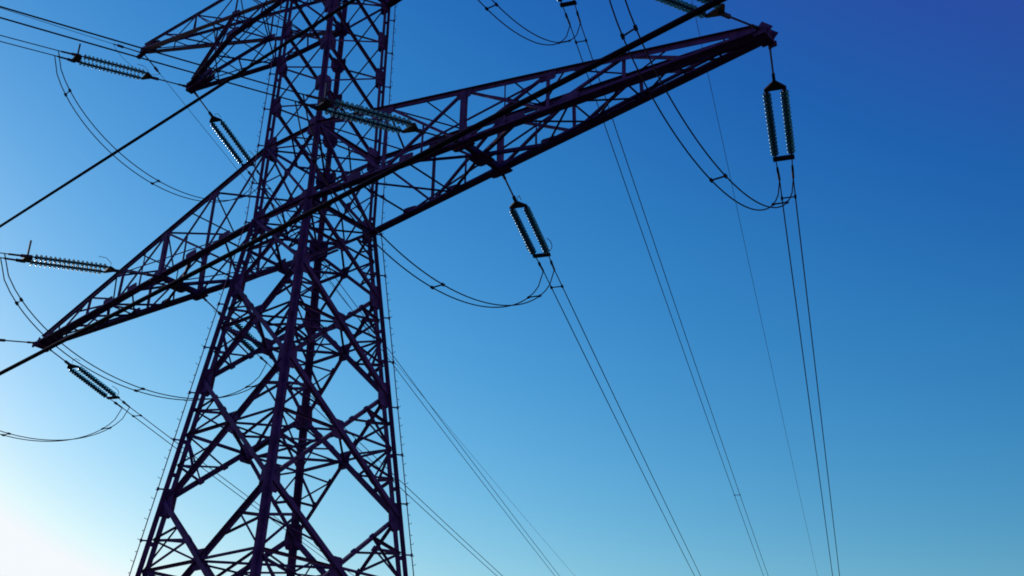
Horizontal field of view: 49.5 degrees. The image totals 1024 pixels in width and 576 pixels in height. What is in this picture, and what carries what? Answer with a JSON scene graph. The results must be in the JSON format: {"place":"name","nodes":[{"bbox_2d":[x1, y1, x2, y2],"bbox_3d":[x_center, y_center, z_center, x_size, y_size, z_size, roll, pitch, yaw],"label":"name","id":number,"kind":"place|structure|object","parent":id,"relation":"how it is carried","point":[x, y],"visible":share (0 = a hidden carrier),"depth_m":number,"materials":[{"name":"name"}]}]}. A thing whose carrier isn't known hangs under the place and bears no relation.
{"place":"outdoors","nodes":[
{"label":"outdoors","id":0,"kind":"place"},
{"bbox_2d":[0,0,355,227],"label":"crossing cable","id":1,"kind":"object","parent":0,"point":[310,27],"visible":1,"depth_m":21.10,"materials":[{"name":"black metal"}]},
{"bbox_2d":[0,0,726,375],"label":"crossing cable","id":2,"kind":"object","parent":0,"point":[458,136],"visible":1,"depth_m":16.32,"materials":[{"name":"black metal"}]},
{"bbox_2d":[0,0,1023,575],"label":"sky","id":3,"kind":"structure","parent":0,"point":[907,117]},
{"bbox_3d":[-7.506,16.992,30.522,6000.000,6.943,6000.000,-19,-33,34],"label":"ground","id":4,"kind":"structure","parent":0,"visible":0},
{"bbox_2d":[32,0,777,575],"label":"lattice tower","id":5,"kind":"structure","parent":4,"relation":"on","point":[736,42],"depth_m":37.65,"materials":[{"name":"metal"}]},
{"bbox_2d":[0,339,34,343],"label":"insulator set","id":6,"kind":"object","parent":5,"relation":"attached to","point":[4,340],"visible":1,"depth_m":49.35,"materials":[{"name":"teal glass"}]},
{"bbox_2d":[1,8,112,43],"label":"earth wire","id":7,"kind":"object","parent":5,"relation":"attached to","point":[55,25],"visible":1,"depth_m":51.90,"materials":[{"name":"black metal"}]},
{"bbox_2d":[4,240,156,276],"bbox_3d":[-16.126,-1.097,42.014,5.752,0.880,0.756,9,-25,-41],"label":"insulator set","id":8,"kind":"object","parent":5,"relation":"attached to","point":[27,257],"visible":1,"depth_m":41.40,"materials":[{"name":"teal glass"}]},
{"bbox_2d":[49,349,129,407],"bbox_3d":[-20.230,4.114,53.020,0.984,0.637,6.601,-7,-33,15],"label":"insulator set","id":9,"kind":"object","parent":5,"relation":"attached to","point":[87,374],"visible":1,"depth_m":53.23,"materials":[{"name":"teal glass"}]},
{"bbox_2d":[0,408,121,441],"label":"jumper wire","id":10,"kind":"object","parent":9,"relation":"hanging from","point":[63,440],"visible":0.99,"depth_m":51.94,"materials":[{"name":"black metal"}]},
{"bbox_2d":[0,408,128,440],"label":"jumper wire","id":11,"kind":"object","parent":9,"relation":"hanging from","point":[67,439],"visible":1,"depth_m":52.03,"materials":[{"name":"black metal"}]},
{"bbox_2d":[123,408,327,560],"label":"conductor","id":12,"kind":"object","parent":9,"relation":"attached to","point":[213,476],"visible":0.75,"depth_m":62.92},
{"bbox_2d":[130,407,353,575],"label":"conductor","id":13,"kind":"object","parent":9,"relation":"attached to","point":[218,474],"visible":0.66,"depth_m":62.92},
{"bbox_2d":[58,44,185,86],"bbox_3d":[-16.793,-9.720,48.380,5.752,0.880,0.756,9,-26,-41],"label":"insulator set","id":14,"kind":"object","parent":5,"relation":"attached to","point":[77,57],"visible":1,"depth_m":47.80,"materials":[{"name":"teal glass"}]},
{"bbox_2d":[0,41,57,56],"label":"conductor","id":15,"kind":"object","parent":14,"relation":"attached to","point":[28,48],"visible":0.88,"depth_m":45.77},
{"bbox_2d":[0,35,60,51],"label":"conductor","id":16,"kind":"object","parent":14,"relation":"attached to","point":[30,43],"visible":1,"depth_m":45.44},
{"bbox_2d":[113,43,143,53],"bbox_3d":[-18.704,-11.671,54.207,1.509,0.294,0.080,22,-33,-36],"label":"earth wire clamp","id":17,"kind":"object","parent":5,"relation":"attached to","point":[120,46],"visible":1,"depth_m":54.03,"materials":[{"name":"black metal"}]},
{"bbox_2d":[144,54,159,73],"bbox_3d":[-17.925,-11.159,55.307,0.080,0.196,1.505,-7,-28,15],"label":"earth wire clamp","id":18,"kind":"object","parent":5,"relation":"attached to","point":[156,69],"visible":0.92,"depth_m":55.47,"materials":[{"name":"black metal"}]},
{"bbox_2d":[194,92,262,179],"bbox_3d":[-13.572,-7.394,53.034,0.984,0.637,6.601,-6,-34,15],"label":"insulator set","id":19,"kind":"object","parent":5,"relation":"attached to","point":[226,141],"visible":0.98,"depth_m":53.08,"materials":[{"name":"teal glass"}]},
{"bbox_2d":[54,56,254,201],"bbox_3d":[-16.032,-6.193,50.378,0.041,3.470,11.939,-15,-31,28],"label":"jumper wire","id":20,"kind":"object","parent":19,"relation":"hanging from","point":[116,157],"visible":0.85,"depth_m":47.86,"materials":[{"name":"black metal"}]},
{"bbox_2d":[58,51,257,200],"bbox_3d":[-15.685,-6.288,50.176,0.041,3.470,12.187,-15,-31,28],"label":"jumper wire","id":21,"kind":"object","parent":19,"relation":"attached to","point":[119,152],"visible":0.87,"depth_m":47.59,"materials":[{"name":"black metal"}]},
{"bbox_2d":[255,180,554,575],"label":"conductor","id":22,"kind":"object","parent":19,"relation":"attached to","point":[423,404],"visible":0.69,"depth_m":77.09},
{"bbox_2d":[266,183,558,574],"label":"conductor","id":23,"kind":"object","parent":19,"relation":"attached to","point":[427,401],"visible":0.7,"depth_m":76.88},
{"bbox_2d":[203,298,271,362],"bbox_3d":[-11.841,1.670,48.082,0.984,0.637,6.601,-6,-30,14],"label":"insulator set","id":24,"kind":"object","parent":5,"relation":"attached to","point":[246,344],"visible":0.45,"depth_m":48.61,"materials":[{"name":"teal glass"}]},
{"bbox_2d":[4,254,258,398],"bbox_3d":[-14.515,2.340,44.635,0.041,3.750,13.968,-15,-31,29],"label":"jumper wire","id":25,"kind":"object","parent":24,"relation":"hanging from","point":[95,366],"visible":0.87,"depth_m":41.92,"materials":[{"name":"black metal"}]},
{"bbox_2d":[14,297,23,305],"bbox_3d":[-17.797,0.489,40.116,0.170,0.144,0.533,23,-34,-37],"label":"bundle spacer","id":26,"kind":"object","parent":25,"relation":"attached to","point":[20,299],"visible":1,"depth_m":40.07,"materials":[{"name":"black metal"}]},
{"bbox_2d":[0,258,266,400],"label":"jumper wire","id":27,"kind":"object","parent":24,"relation":"hanging from","point":[93,371],"visible":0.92,"depth_m":42.24,"materials":[{"name":"black metal"}]},
{"bbox_2d":[267,363,496,575],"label":"conductor","id":28,"kind":"object","parent":24,"relation":"attached to","point":[402,489],"visible":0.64,"depth_m":68.78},
{"bbox_2d":[299,385,499,573],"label":"conductor","id":29,"kind":"object","parent":24,"relation":"attached to","point":[419,498],"visible":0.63,"depth_m":68.92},
{"bbox_2d":[160,74,574,575],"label":"earth wire","id":30,"kind":"object","parent":5,"relation":"attached to","point":[346,303],"visible":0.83,"depth_m":75.77,"materials":[{"name":"grey metal"}]},
{"bbox_2d":[298,82,459,142],"bbox_3d":[-3.801,-5.262,33.302,5.752,0.880,0.756,10,-26,-41],"label":"insulator set","id":31,"kind":"object","parent":5,"relation":"attached to","point":[325,104],"visible":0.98,"depth_m":32.68,"materials":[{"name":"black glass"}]},
{"bbox_2d":[0,17,298,102],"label":"conductor","id":32,"kind":"object","parent":31,"relation":"attached to","point":[141,58],"visible":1,"depth_m":28.39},
{"bbox_2d":[0,6,306,95],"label":"conductor","id":33,"kind":"object","parent":31,"relation":"attached to","point":[146,49],"visible":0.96,"depth_m":28.05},
{"bbox_2d":[207,67,220,79],"bbox_3d":[-7.932,-5.700,29.572,0.140,0.075,0.505,22,-33,-35],"label":"bundle spacer","id":34,"kind":"object","parent":33,"relation":"attached to","point":[218,70],"visible":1,"depth_m":29.53,"materials":[{"name":"black metal"}]},
{"bbox_2d":[502,175,554,271],"bbox_3d":[0.520,-2.437,39.336,0.984,0.637,6.601,-6,-31,14],"label":"insulator set","id":35,"kind":"object","parent":5,"relation":"attached to","point":[513,206],"visible":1,"depth_m":39.44,"materials":[{"name":"teal glass"}]},
{"bbox_2d":[295,101,543,307],"bbox_3d":[-2.497,-1.645,36.067,0.041,3.727,13.743,-15,-31,29],"label":"jumper wire","id":36,"kind":"object","parent":35,"relation":"hanging from","point":[379,246],"visible":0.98,"depth_m":33.30,"materials":[{"name":"black metal"}]},
{"bbox_2d":[430,282,444,289],"bbox_3d":[-2.354,-0.061,35.148,0.482,0.083,0.144,-15,-31,29],"label":"bundle spacer","id":37,"kind":"object","parent":36,"relation":"attached to","point":[433,287],"visible":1,"depth_m":35.13,"materials":[{"name":"black metal"}]},
{"bbox_2d":[303,94,554,305],"bbox_3d":[-2.150,-1.739,35.867,0.041,3.727,13.994,-15,-31,29],"label":"jumper wire","id":38,"kind":"object","parent":35,"relation":"hanging from","point":[388,241],"visible":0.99,"depth_m":33.00,"materials":[{"name":"black metal"}]},
{"bbox_2d":[312,152,325,163],"bbox_3d":[-5.462,-3.668,31.393,0.169,0.145,0.532,23,-34,-37],"label":"bundle spacer","id":39,"kind":"object","parent":38,"relation":"attached to","point":[314,160],"visible":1,"depth_m":31.37,"materials":[{"name":"black metal"}]},
{"bbox_2d":[544,272,694,575],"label":"conductor","id":40,"kind":"object","parent":35,"relation":"attached to","point":[608,404],"visible":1,"depth_m":52.07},
{"bbox_2d":[555,271,700,575],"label":"conductor","id":41,"kind":"object","parent":35,"relation":"attached to","point":[620,409],"visible":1,"depth_m":52.56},
{"bbox_2d":[557,0,580,24],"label":"insulator set","id":42,"kind":"object","parent":5,"relation":"attached to","point":[568,3],"visible":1,"depth_m":44.05,"materials":[{"name":"teal glass"}]},
{"bbox_2d":[478,0,569,44],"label":"jumper wire","id":43,"kind":"object","parent":42,"relation":"hanging from","point":[521,35],"visible":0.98,"depth_m":40.82,"materials":[{"name":"black metal"}]},
{"bbox_2d":[485,2,497,10],"bbox_3d":[-0.712,-9.826,38.811,0.485,0.081,0.144,-16,-31,30],"label":"bundle spacer","id":44,"kind":"object","parent":43,"relation":"attached to","point":[487,9],"visible":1,"depth_m":38.81,"materials":[{"name":"black metal"}]},
{"bbox_2d":[492,0,580,42],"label":"jumper wire","id":45,"kind":"object","parent":42,"relation":"attached to","point":[535,34],"visible":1,"depth_m":41.02,"materials":[{"name":"black metal"}]},
{"bbox_2d":[570,25,763,575],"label":"conductor","id":46,"kind":"object","parent":42,"relation":"attached to","point":[661,288],"visible":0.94,"depth_m":61.21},
{"bbox_2d":[581,25,767,574],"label":"conductor","id":47,"kind":"object","parent":42,"relation":"attached to","point":[669,287],"visible":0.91,"depth_m":60.73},
{"bbox_2d":[655,0,760,29],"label":"insulator set","id":48,"kind":"object","parent":5,"relation":"attached to","point":[718,10],"visible":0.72,"depth_m":28.61,"materials":[{"name":"teal glass"}]},
{"bbox_2d":[692,1,817,575],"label":"earth wire","id":49,"kind":"object","parent":5,"relation":"attached to","point":[750,270],"visible":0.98,"depth_m":66.80,"materials":[{"name":"black metal"}]},
{"bbox_2d":[762,45,794,180],"bbox_3d":[7.915,-5.354,33.113,0.756,0.637,6.601,-7,-33,15],"label":"insulator set","id":50,"kind":"object","parent":5,"relation":"attached to","point":[774,85],"visible":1,"depth_m":33.20,"materials":[{"name":"black glass"}]},
{"bbox_2d":[609,0,779,210],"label":"jumper wire","id":51,"kind":"object","parent":50,"relation":"hanging from","point":[714,183],"visible":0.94,"depth_m":28.15,"materials":[{"name":"black metal"}]},
{"bbox_2d":[709,173,727,182],"bbox_3d":[5.525,-2.940,29.739,0.483,0.083,0.145,-16,-31,30],"label":"bundle spacer","id":52,"kind":"object","parent":51,"relation":"attached to","point":[725,176],"visible":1,"depth_m":29.72,"materials":[{"name":"black metal"}]},
{"bbox_2d":[772,200,788,205],"bbox_3d":[8.312,-2.627,34.430,0.530,0.149,0.167,-8,-28,17],"label":"bundle spacer","id":53,"kind":"object","parent":51,"relation":"attached to","point":[787,201],"visible":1,"depth_m":34.41,"materials":[{"name":"black metal"}]},
{"bbox_2d":[625,0,793,207],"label":"jumper wire","id":54,"kind":"object","parent":50,"relation":"hanging from","point":[721,171],"visible":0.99,"depth_m":28.00,"materials":[{"name":"black metal"}]},
{"bbox_2d":[620,24,637,39],"bbox_3d":[2.791,-6.096,26.475,0.170,0.146,0.535,22,-34,-36],"label":"bundle spacer","id":55,"kind":"object","parent":54,"relation":"attached to","point":[623,35],"visible":1,"depth_m":26.45,"materials":[{"name":"black metal"}]},
{"bbox_2d":[780,182,832,575],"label":"conductor","id":56,"kind":"object","parent":50,"relation":"attached to","point":[803,362],"visible":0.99,"depth_m":45.59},
{"bbox_2d":[781,195,796,199],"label":"bundle spacer","id":57,"kind":"object","parent":56,"relation":"attached to","point":[794,196],"visible":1,"depth_m":36.52,"materials":[{"name":"black metal"}]},
{"bbox_2d":[793,183,839,575],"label":"conductor","id":58,"kind":"object","parent":50,"relation":"attached to","point":[814,358],"visible":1,"depth_m":45.27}
]}

